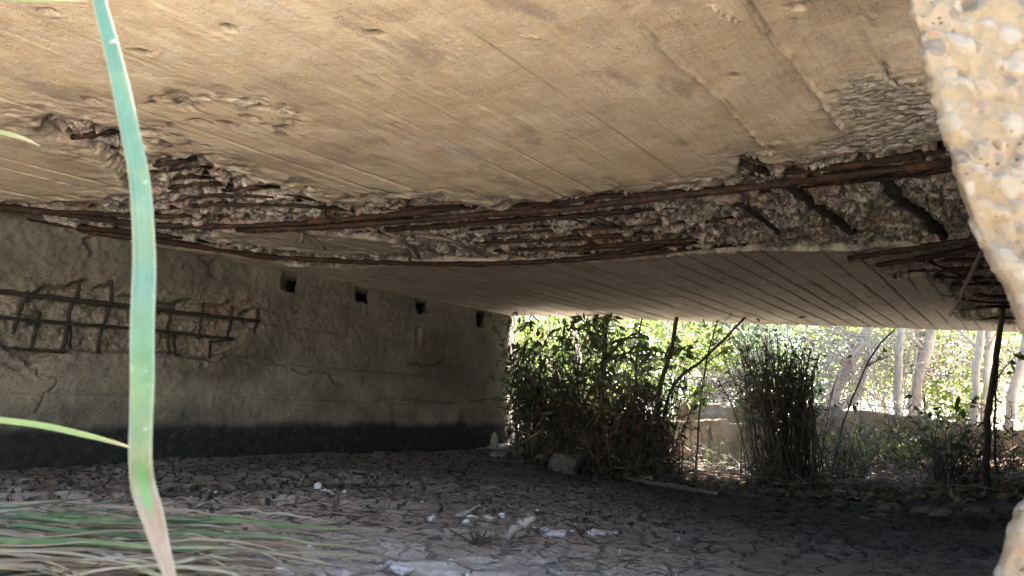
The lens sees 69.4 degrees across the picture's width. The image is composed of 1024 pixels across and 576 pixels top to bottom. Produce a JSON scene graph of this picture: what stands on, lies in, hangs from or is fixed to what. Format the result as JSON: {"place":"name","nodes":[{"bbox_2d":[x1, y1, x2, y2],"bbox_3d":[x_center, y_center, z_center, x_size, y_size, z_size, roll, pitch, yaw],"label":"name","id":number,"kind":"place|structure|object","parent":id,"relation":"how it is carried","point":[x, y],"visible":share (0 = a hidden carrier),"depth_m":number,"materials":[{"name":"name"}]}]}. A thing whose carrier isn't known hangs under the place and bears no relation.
{"place":"outdoors","nodes":[
{"label":"outdoors","id":0,"kind":"place"},
{"bbox_2d":[0,387,1023,575],"bbox_3d":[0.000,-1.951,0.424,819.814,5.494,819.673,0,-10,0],"label":"creek bed","id":1,"kind":"object","parent":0,"point":[753,534],"visible":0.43,"depth_m":2.43,"materials":[{"name":"soil"}]},
{"bbox_2d":[0,417,128,447],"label":"reed leaf","id":2,"kind":"object","parent":1,"relation":"on","point":[21,422],"visible":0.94,"depth_m":0.81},
{"bbox_2d":[0,502,134,508],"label":"fallen reed leaf","id":3,"kind":"object","parent":1,"relation":"on","point":[24,506],"visible":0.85,"depth_m":1.31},
{"bbox_2d":[12,510,141,524],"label":"fallen reed leaf","id":4,"kind":"object","parent":1,"relation":"on","point":[51,515],"visible":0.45,"depth_m":1.22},
{"bbox_2d":[14,547,162,575],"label":"fallen reed leaf","id":5,"kind":"object","parent":1,"relation":"on","point":[145,570],"visible":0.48,"depth_m":0.94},
{"bbox_2d":[0,548,180,564],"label":"fallen reed leaf","id":6,"kind":"object","parent":1,"relation":"on","point":[72,552],"visible":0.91,"depth_m":0.95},
{"bbox_2d":[0,500,219,516],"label":"fallen reed leaf","id":7,"kind":"object","parent":1,"relation":"on","point":[99,505],"visible":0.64,"depth_m":1.41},
{"bbox_2d":[9,553,239,575],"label":"fallen reed leaf","id":8,"kind":"object","parent":1,"relation":"on","point":[128,559],"visible":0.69,"depth_m":0.96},
{"bbox_2d":[0,557,177,564],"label":"fallen reed leaf","id":9,"kind":"object","parent":8,"relation":"on","point":[81,561],"visible":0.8,"depth_m":0.95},
{"bbox_2d":[0,549,255,574],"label":"fallen reed leaf","id":10,"kind":"object","parent":1,"relation":"on","point":[60,552],"visible":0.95,"depth_m":0.93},
{"bbox_2d":[93,0,175,575],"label":"reed leaf","id":11,"kind":"object","parent":1,"relation":"on","point":[146,497],"visible":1,"depth_m":0.58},
{"bbox_2d":[38,510,230,519],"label":"fallen reed leaf","id":12,"kind":"object","parent":1,"relation":"on","point":[130,514],"visible":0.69,"depth_m":1.25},
{"bbox_2d":[29,527,252,537],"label":"fallen reed leaf","id":13,"kind":"object","parent":1,"relation":"on","point":[121,530],"visible":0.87,"depth_m":1.08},
{"bbox_2d":[0,541,296,553],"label":"fallen reed leaf","id":14,"kind":"object","parent":1,"relation":"on","point":[5,545],"visible":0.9,"depth_m":0.99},
{"bbox_2d":[86,511,240,575],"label":"fallen reed leaf","id":15,"kind":"object","parent":1,"relation":"on","point":[199,553],"visible":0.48,"depth_m":1.23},
{"bbox_2d":[11,545,325,575],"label":"fallen reed leaf","id":16,"kind":"object","parent":1,"relation":"on","point":[132,557],"visible":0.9,"depth_m":0.94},
{"bbox_2d":[49,564,294,575],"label":"fallen reed leaf","id":17,"kind":"object","parent":1,"relation":"on","point":[144,564],"visible":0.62,"depth_m":0.97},
{"bbox_2d":[72,551,252,562],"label":"fallen reed leaf","id":18,"kind":"object","parent":17,"relation":"on","point":[121,552],"visible":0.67,"depth_m":0.99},
{"bbox_2d":[2,544,344,555],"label":"fallen reed leaf","id":19,"kind":"object","parent":1,"relation":"on","point":[192,550],"visible":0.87,"depth_m":1.01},
{"bbox_2d":[0,536,234,548],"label":"fallen reed leaf","id":20,"kind":"object","parent":19,"relation":"on","point":[21,541],"visible":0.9,"depth_m":1.00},
{"bbox_2d":[0,524,351,536],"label":"fallen reed leaf","id":21,"kind":"object","parent":1,"relation":"on","point":[194,527],"visible":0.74,"depth_m":1.15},
{"bbox_2d":[5,523,366,549],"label":"fallen reed leaf","id":22,"kind":"object","parent":1,"relation":"on","point":[120,534],"visible":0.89,"depth_m":1.09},
{"bbox_2d":[63,550,310,575],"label":"fallen reed leaf","id":23,"kind":"object","parent":1,"relation":"on","point":[127,566],"visible":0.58,"depth_m":0.93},
{"bbox_2d":[80,523,304,575],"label":"fallen reed leaf","id":24,"kind":"object","parent":1,"relation":"on","point":[208,537],"visible":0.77,"depth_m":1.06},
{"bbox_2d":[53,526,336,575],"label":"fallen reed leaf","id":25,"kind":"object","parent":1,"relation":"on","point":[83,535],"visible":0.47,"depth_m":1.01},
{"bbox_2d":[87,551,265,560],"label":"fallen reed leaf","id":26,"kind":"object","parent":25,"relation":"on","point":[109,555],"visible":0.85,"depth_m":0.99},
{"bbox_2d":[64,506,348,532],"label":"fallen reed leaf","id":27,"kind":"object","parent":1,"relation":"on","point":[193,510],"visible":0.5,"depth_m":1.45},
{"bbox_2d":[119,537,298,556],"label":"fallen reed leaf","id":28,"kind":"object","parent":1,"relation":"on","point":[212,539],"visible":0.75,"depth_m":1.05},
{"bbox_2d":[126,526,317,542],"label":"fallen reed leaf","id":29,"kind":"object","parent":1,"relation":"on","point":[211,528],"visible":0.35,"depth_m":1.20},
{"bbox_2d":[165,519,371,529],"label":"fallen reed leaf","id":30,"kind":"object","parent":29,"relation":"on","point":[242,521],"visible":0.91,"depth_m":1.21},
{"bbox_2d":[63,514,333,526],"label":"fallen reed leaf","id":31,"kind":"object","parent":30,"relation":"on","point":[196,518],"visible":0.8,"depth_m":1.21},
{"bbox_2d":[82,564,389,575],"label":"fallen reed leaf","id":32,"kind":"object","parent":1,"relation":"on","point":[248,566],"visible":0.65,"depth_m":1.00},
{"bbox_2d":[134,541,372,572],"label":"fallen reed leaf","id":33,"kind":"object","parent":1,"relation":"on","point":[188,543],"visible":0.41,"depth_m":1.04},
{"bbox_2d":[109,537,406,562],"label":"fallen reed leaf","id":34,"kind":"object","parent":1,"relation":"on","point":[257,541],"visible":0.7,"depth_m":1.06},
{"bbox_2d":[0,211,516,470],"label":"abutment wall","id":35,"kind":"structure","parent":1,"relation":"on","point":[252,360],"depth_m":4.66,"materials":[{"name":"concrete"}]},
{"bbox_2d":[0,0,1020,332],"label":"bridge deck","id":36,"kind":"structure","parent":35,"relation":"on","point":[784,162],"depth_m":2.81,"materials":[{"name":"concrete"}]},
{"bbox_2d":[498,311,627,377],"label":"hanging vine","id":37,"kind":"object","parent":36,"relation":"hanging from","point":[601,325],"visible":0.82,"depth_m":6.80,"materials":[{"name":"green plant"}]},
{"bbox_2d":[230,509,336,523],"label":"fallen reed leaf","id":38,"kind":"object","parent":1,"relation":"on","point":[266,513],"visible":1,"depth_m":1.45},
{"bbox_2d":[160,499,417,519],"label":"fallen reed leaf","id":39,"kind":"object","parent":1,"relation":"on","point":[275,507],"visible":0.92,"depth_m":1.54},
{"bbox_2d":[129,516,448,545],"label":"fallen reed leaf","id":40,"kind":"object","parent":1,"relation":"on","point":[332,529],"visible":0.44,"depth_m":1.35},
{"bbox_2d":[190,540,421,559],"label":"fallen reed leaf","id":41,"kind":"object","parent":1,"relation":"on","point":[292,547],"visible":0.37,"depth_m":1.10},
{"bbox_2d":[79,481,723,572],"bbox_3d":[-0.468,0.668,2.237,2.368,0.176,1.788,0,-10,0],"label":"fine debris","id":42,"kind":"object","parent":1,"relation":"on","point":[508,541],"visible":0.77,"depth_m":1.73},
{"bbox_2d":[389,562,413,575],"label":"stone","id":43,"kind":"object","parent":1,"relation":"on","point":[401,569],"visible":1,"depth_m":1.16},
{"bbox_2d":[447,526,498,546],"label":"dead grass tuft","id":44,"kind":"object","parent":1,"relation":"on","point":[480,542],"visible":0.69,"depth_m":1.55,"materials":[{"name":"brown plant"}]},
{"bbox_2d":[501,515,535,543],"bbox_3d":[0.014,0.548,1.678,0.082,0.064,0.027,2,-10,-13],"label":"weathered stick","id":45,"kind":"object","parent":1,"relation":"on","point":[526,522],"visible":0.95,"depth_m":1.67,"materials":[{"name":"grey wood"}]},
{"bbox_2d":[487,318,562,457],"bbox_3d":[0.066,0.957,6.869,0.819,1.703,0.974,0,-10,0],"label":"cane fringe","id":46,"kind":"object","parent":1,"relation":"on","point":[513,417],"visible":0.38,"depth_m":6.81,"materials":[{"name":"green plant"}]},
{"bbox_2d":[487,339,587,463],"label":"cane thicket","id":47,"kind":"object","parent":1,"relation":"on","point":[534,422],"visible":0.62,"depth_m":6.52,"materials":[{"name":"green plant"}]},
{"bbox_2d":[516,316,600,425],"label":"bush","id":48,"kind":"object","parent":1,"relation":"on","point":[545,323],"visible":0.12,"depth_m":9.95,"materials":[{"name":"green plant"}]},
{"bbox_2d":[487,311,634,470],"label":"tall canes","id":49,"kind":"object","parent":1,"relation":"on","point":[540,360],"visible":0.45,"depth_m":6.58,"materials":[{"name":"green plant"}]},
{"bbox_2d":[548,452,582,474],"bbox_3d":[0.446,1.427,5.866,0.270,0.247,0.276,-7,-12,35],"label":"concrete lump","id":50,"kind":"object","parent":1,"relation":"on","point":[565,463],"visible":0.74,"depth_m":5.77,"materials":[{"name":"concrete"}]},
{"bbox_2d":[484,314,675,479],"bbox_3d":[0.536,1.046,6.594,1.466,1.773,1.619,-7,-12,33],"label":"cane thicket","id":51,"kind":"object","parent":1,"relation":"on","point":[580,444],"visible":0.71,"depth_m":6.41,"materials":[{"name":"green plant"}]},
{"bbox_2d":[534,317,687,419],"bbox_3d":[1.448,0.918,10.555,2.306,2.863,1.686,0,-10,0],"label":"bush","id":52,"kind":"object","parent":1,"relation":"on","point":[644,329],"visible":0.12,"depth_m":10.45,"materials":[{"name":"green plant"}]},
{"bbox_2d":[580,314,656,441],"bbox_3d":[0.969,0.655,7.149,0.796,2.191,1.019,0,-10,0],"label":"sapling","id":53,"kind":"object","parent":1,"relation":"on","point":[637,345],"visible":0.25,"depth_m":7.14,"materials":[{"name":"green plant"}]},
{"bbox_2d":[596,318,668,395],"bbox_3d":[1.257,1.033,7.335,0.634,1.572,0.684,5,-11,-28],"label":"sapling","id":54,"kind":"object","parent":1,"relation":"on","point":[644,344],"visible":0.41,"depth_m":7.28,"materials":[{"name":"green plant"}]},
{"bbox_2d":[552,329,723,475],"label":"tall canes","id":55,"kind":"object","parent":1,"relation":"on","point":[683,388],"visible":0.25,"depth_m":6.90,"materials":[{"name":"green plant"}]},
{"bbox_2d":[571,307,729,483],"bbox_3d":[1.130,1.128,6.811,1.670,1.872,1.541,0,-10,0],"label":"cane thicket","id":56,"kind":"object","parent":1,"relation":"on","point":[655,457],"visible":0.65,"depth_m":6.56,"materials":[{"name":"green plant"}]},
{"bbox_2d":[511,441,813,498],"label":"leaf litter","id":57,"kind":"object","parent":1,"relation":"on","point":[754,489],"visible":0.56,"depth_m":6.18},
{"bbox_2d":[639,317,693,417],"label":"sapling","id":58,"kind":"object","parent":1,"relation":"on","point":[671,349],"visible":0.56,"depth_m":7.29,"materials":[{"name":"green plant"}]},
{"bbox_2d":[626,477,718,495],"bbox_3d":[1.158,1.451,5.413,0.076,0.048,1.345,3,-10,-16],"label":"fallen log","id":59,"kind":"object","parent":1,"relation":"on","point":[671,486],"visible":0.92,"depth_m":5.39,"materials":[{"name":"brown wood"}]},
{"bbox_2d":[613,321,748,419],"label":"bush","id":60,"kind":"object","parent":1,"relation":"on","point":[705,344],"visible":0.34,"depth_m":10.92,"materials":[{"name":"green plant"}]},
{"bbox_2d":[625,317,759,420],"bbox_3d":[1.929,0.822,7.392,1.716,2.147,0.463,1,-10,-6],"label":"sapling","id":61,"kind":"object","parent":1,"relation":"on","point":[712,350],"visible":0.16,"depth_m":7.20,"materials":[{"name":"brown plant"}]},
{"bbox_2d":[689,318,733,475],"bbox_3d":[2.008,1.097,7.350,0.464,1.724,0.388,0,-10,0],"label":"sapling","id":62,"kind":"object","parent":1,"relation":"on","point":[704,402],"visible":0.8,"depth_m":7.40,"materials":[{"name":"green plant"}]},
{"bbox_2d":[647,321,781,405],"bbox_3d":[3.598,1.184,12.722,2.441,2.712,2.143,0,-10,0],"label":"tree","id":63,"kind":"object","parent":1,"relation":"on","point":[744,326],"visible":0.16,"depth_m":12.44,"materials":[{"name":"green plant"}]},
{"bbox_2d":[667,419,762,468],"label":"broken wall","id":64,"kind":"structure","parent":1,"relation":"on","point":[721,429],"depth_m":9.42,"materials":[{"name":"concrete"}]},
{"bbox_2d":[676,399,757,424],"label":"broken wall","id":65,"kind":"structure","parent":1,"relation":"on","point":[715,411],"depth_m":9.99,"materials":[{"name":"concrete"}]},
{"bbox_2d":[656,362,772,407],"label":"tangled vine","id":66,"kind":"object","parent":65,"relation":"on","point":[713,382],"visible":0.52,"depth_m":10.46,"materials":[{"name":"plant"}]},
{"bbox_2d":[677,432,758,476],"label":"twiggy shrub","id":67,"kind":"object","parent":1,"relation":"on","point":[718,460],"visible":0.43,"depth_m":8.63,"materials":[{"name":"brown plant"}]},
{"bbox_2d":[671,358,768,478],"bbox_3d":[2.141,1.412,7.519,1.022,1.368,0.237,-5,-11,25],"label":"sapling","id":68,"kind":"object","parent":1,"relation":"on","point":[732,407],"visible":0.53,"depth_m":7.49,"materials":[{"name":"brown plant"}]},
{"bbox_2d":[677,324,819,406],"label":"bush","id":69,"kind":"object","parent":1,"relation":"on","point":[790,332],"visible":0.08,"depth_m":13.48,"materials":[{"name":"green plant"}]},
{"bbox_2d":[516,316,1023,397],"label":"foliage","id":70,"kind":"object","parent":1,"relation":"on","point":[779,326],"visible":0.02,"depth_m":21.18,"materials":[{"name":"green plant"}]},
{"bbox_2d":[694,312,859,497],"bbox_3d":[2.490,1.208,6.997,1.452,1.996,1.328,0,-10,0],"label":"cane clump","id":71,"kind":"object","parent":1,"relation":"on","point":[779,456],"visible":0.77,"depth_m":6.86,"materials":[{"name":"green plant"}]},
{"bbox_2d":[679,322,892,406],"bbox_3d":[4.226,1.260,11.755,3.266,3.313,2.145,2,-10,-12],"label":"branch tangle","id":72,"kind":"object","parent":1,"relation":"on","point":[765,330],"visible":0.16,"depth_m":11.59,"materials":[{"name":"green plant"}]},
{"bbox_2d":[713,327,882,405],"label":"bush","id":73,"kind":"object","parent":1,"relation":"on","point":[818,380],"visible":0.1,"depth_m":12.32,"materials":[{"name":"green plant"}]},
{"bbox_2d":[655,438,1023,494],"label":"twig debris","id":74,"kind":"object","parent":1,"relation":"on","point":[886,482],"visible":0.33,"depth_m":6.89,"materials":[{"name":"brown wood"}]},
{"bbox_2d":[674,454,1023,488],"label":"leaf litter","id":75,"kind":"object","parent":1,"relation":"on","point":[885,475],"visible":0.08,"depth_m":7.78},
{"bbox_2d":[807,406,899,490],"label":"shrub","id":76,"kind":"object","parent":1,"relation":"on","point":[850,464],"visible":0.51,"depth_m":7.35,"materials":[{"name":"green plant"}]},
{"bbox_2d":[792,405,931,461],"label":"broken wall","id":77,"kind":"structure","parent":1,"relation":"on","point":[834,412],"depth_m":9.86,"materials":[{"name":"concrete"}]},
{"bbox_2d":[753,402,973,477],"bbox_3d":[4.107,1.858,8.593,1.907,1.141,1.964,6,-12,-31],"label":"twiggy shrub","id":78,"kind":"object","parent":1,"relation":"on","point":[887,460],"visible":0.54,"depth_m":8.30,"materials":[{"name":"green plant"}]},
{"bbox_2d":[811,326,916,409],"bbox_3d":[5.509,0.485,12.254,3.177,4.208,2.462,0,-10,0],"label":"tree","id":79,"kind":"object","parent":1,"relation":"on","point":[850,367],"visible":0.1,"depth_m":11.52,"materials":[{"name":"grey plant"}]},
{"bbox_2d":[831,329,898,471],"bbox_3d":[3.541,1.238,7.466,0.836,1.670,0.203,0,-10,0],"label":"sapling","id":80,"kind":"object","parent":1,"relation":"on","point":[854,407],"visible":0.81,"depth_m":7.53,"materials":[{"name":"brown plant"}]},
{"bbox_2d":[823,327,950,412],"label":"bush","id":81,"kind":"object","parent":1,"relation":"on","point":[883,409],"visible":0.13,"depth_m":13.06,"materials":[{"name":"green plant"}]},
{"bbox_2d":[851,410,938,476],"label":"shrub","id":82,"kind":"object","parent":1,"relation":"on","point":[886,427],"visible":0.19,"depth_m":8.53,"materials":[{"name":"green plant"}]},
{"bbox_2d":[893,328,905,414],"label":"tree","id":83,"kind":"object","parent":1,"relation":"on","point":[898,373],"depth_m":10.91,"materials":[{"name":"white plant"}]},
{"bbox_2d":[734,325,958,411],"bbox_3d":[5.127,0.959,11.266,2.986,2.465,2.126,2,-10,-11],"label":"tangled vine","id":84,"kind":"object","parent":83,"relation":"hanging from","point":[853,377],"visible":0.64,"depth_m":11.03,"materials":[{"name":"grey plant"}]},
{"bbox_2d":[818,393,998,484],"bbox_3d":[4.431,1.760,8.069,1.742,1.219,1.825,-9,-14,42],"label":"twiggy shrub","id":85,"kind":"object","parent":1,"relation":"on","point":[907,444],"visible":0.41,"depth_m":8.00,"materials":[{"name":"green plant"}]},
{"bbox_2d":[805,472,1023,503],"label":"leaf litter","id":86,"kind":"object","parent":1,"relation":"on","point":[938,495],"visible":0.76,"depth_m":5.96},
{"bbox_2d":[808,326,1023,418],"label":"branch tangle","id":87,"kind":"object","parent":1,"relation":"on","point":[911,370],"visible":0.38,"depth_m":11.79,"materials":[{"name":"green plant"}]},
{"bbox_2d":[900,486,932,499],"bbox_3d":[3.471,1.768,6.330,0.214,0.141,0.218,5,-11,-28],"label":"stone","id":88,"kind":"object","parent":1,"relation":"on","point":[920,490],"visible":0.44,"depth_m":6.30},
{"bbox_2d":[905,329,935,414],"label":"tree","id":89,"kind":"object","parent":1,"relation":"on","point":[918,378],"visible":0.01,"depth_m":11.33,"materials":[{"name":"white plant"}]},
{"bbox_2d":[905,390,939,464],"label":"sapling","id":90,"kind":"object","parent":1,"relation":"on","point":[909,396],"visible":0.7,"depth_m":6.98,"materials":[{"name":"green plant"}]},
{"bbox_2d":[835,327,1014,422],"bbox_3d":[7.488,1.088,12.774,2.191,3.461,2.922,9,-13,-41],"label":"bush","id":91,"kind":"object","parent":1,"relation":"on","point":[942,350],"visible":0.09,"depth_m":12.54,"materials":[{"name":"green plant"}]},
{"bbox_2d":[857,328,1023,429],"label":"branch tangle","id":92,"kind":"object","parent":1,"relation":"on","point":[955,366],"visible":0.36,"depth_m":11.48,"materials":[{"name":"green plant"}]},
{"bbox_2d":[918,399,982,484],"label":"sapling","id":93,"kind":"object","parent":1,"relation":"on","point":[952,431],"visible":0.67,"depth_m":6.95,"materials":[{"name":"green plant"}]},
{"bbox_2d":[894,391,1023,492],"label":"shrub","id":94,"kind":"object","parent":1,"relation":"on","point":[960,453],"visible":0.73,"depth_m":6.74,"materials":[{"name":"green plant"}]},
{"bbox_2d":[903,363,1023,429],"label":"bush","id":95,"kind":"object","parent":1,"relation":"on","point":[966,390],"visible":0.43,"depth_m":10.98,"materials":[{"name":"green plant"}]},
{"bbox_2d":[908,0,1023,575],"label":"wing wall","id":96,"kind":"structure","parent":1,"relation":"on","point":[971,55],"depth_m":0.81,"materials":[{"name":"concrete"}]},
{"bbox_2d":[935,331,996,421],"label":"tree","id":97,"kind":"object","parent":1,"relation":"on","point":[988,349],"visible":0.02,"depth_m":10.94,"materials":[{"name":"white plant"}]},
{"bbox_2d":[916,388,1023,480],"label":"twiggy shrub","id":98,"kind":"object","parent":1,"relation":"on","point":[1017,461],"visible":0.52,"depth_m":7.80,"materials":[{"name":"green plant"}]},
{"bbox_2d":[956,330,984,423],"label":"tree","id":99,"kind":"object","parent":1,"relation":"on","point":[978,346],"visible":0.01,"depth_m":9.83,"materials":[{"name":"white plant"}]},
{"bbox_2d":[920,418,1023,462],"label":"broken wall","id":100,"kind":"structure","parent":1,"relation":"on","point":[1020,434],"depth_m":9.49,"materials":[{"name":"concrete"}]},
{"bbox_2d":[930,331,1023,429],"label":"bush","id":101,"kind":"object","parent":1,"relation":"on","point":[1019,407],"visible":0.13,"depth_m":12.47,"materials":[{"name":"green plant"}]},
{"bbox_2d":[964,505,994,512],"bbox_3d":[2.957,1.422,4.687,0.174,0.084,0.161,8,-13,-37],"label":"stone","id":102,"kind":"object","parent":1,"relation":"on","point":[974,508],"visible":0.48,"depth_m":4.64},
{"bbox_2d":[955,351,1023,486],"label":"sapling","id":103,"kind":"object","parent":1,"relation":"on","point":[1020,356],"visible":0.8,"depth_m":7.06,"materials":[{"name":"brown plant"}]},
{"bbox_2d":[982,308,1004,490],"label":"sapling","id":104,"kind":"object","parent":1,"relation":"on","point":[989,405],"visible":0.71,"depth_m":6.61,"materials":[{"name":"brown plant"}]},
{"bbox_2d":[1003,335,1023,429],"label":"tree","id":105,"kind":"object","parent":1,"relation":"on","point":[1015,383],"visible":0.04,"depth_m":9.89,"materials":[{"name":"white plant"}]},
{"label":"fallen reed leaf","id":106,"kind":"object","parent":1,"relation":"on","visible":0},
{"bbox_2d":[0,547,152,553],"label":"fallen reed leaf","id":107,"kind":"object","parent":106,"relation":"on","point":[82,549],"visible":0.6,"depth_m":0.99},
{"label":"fallen reed leaf","id":108,"kind":"object","parent":1,"relation":"on","visible":0},
{"bbox_2d":[0,515,141,523],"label":"fallen reed leaf","id":109,"kind":"object","parent":108,"relation":"on","point":[73,521],"visible":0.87,"depth_m":1.15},
{"bbox_2d":[0,514,229,522],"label":"fallen reed leaf","id":110,"kind":"object","parent":109,"relation":"on","point":[47,518],"visible":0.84,"depth_m":1.16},
{"bbox_2d":[518,316,1022,390],"label":"sky","id":111,"kind":"structure","parent":0,"point":[650,341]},
{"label":"fallen reed leaf","id":112,"kind":"object","parent":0,"visible":0},
{"bbox_2d":[0,562,116,571],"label":"fallen reed leaf","id":113,"kind":"object","parent":112,"relation":"on","point":[34,565],"visible":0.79,"depth_m":0.94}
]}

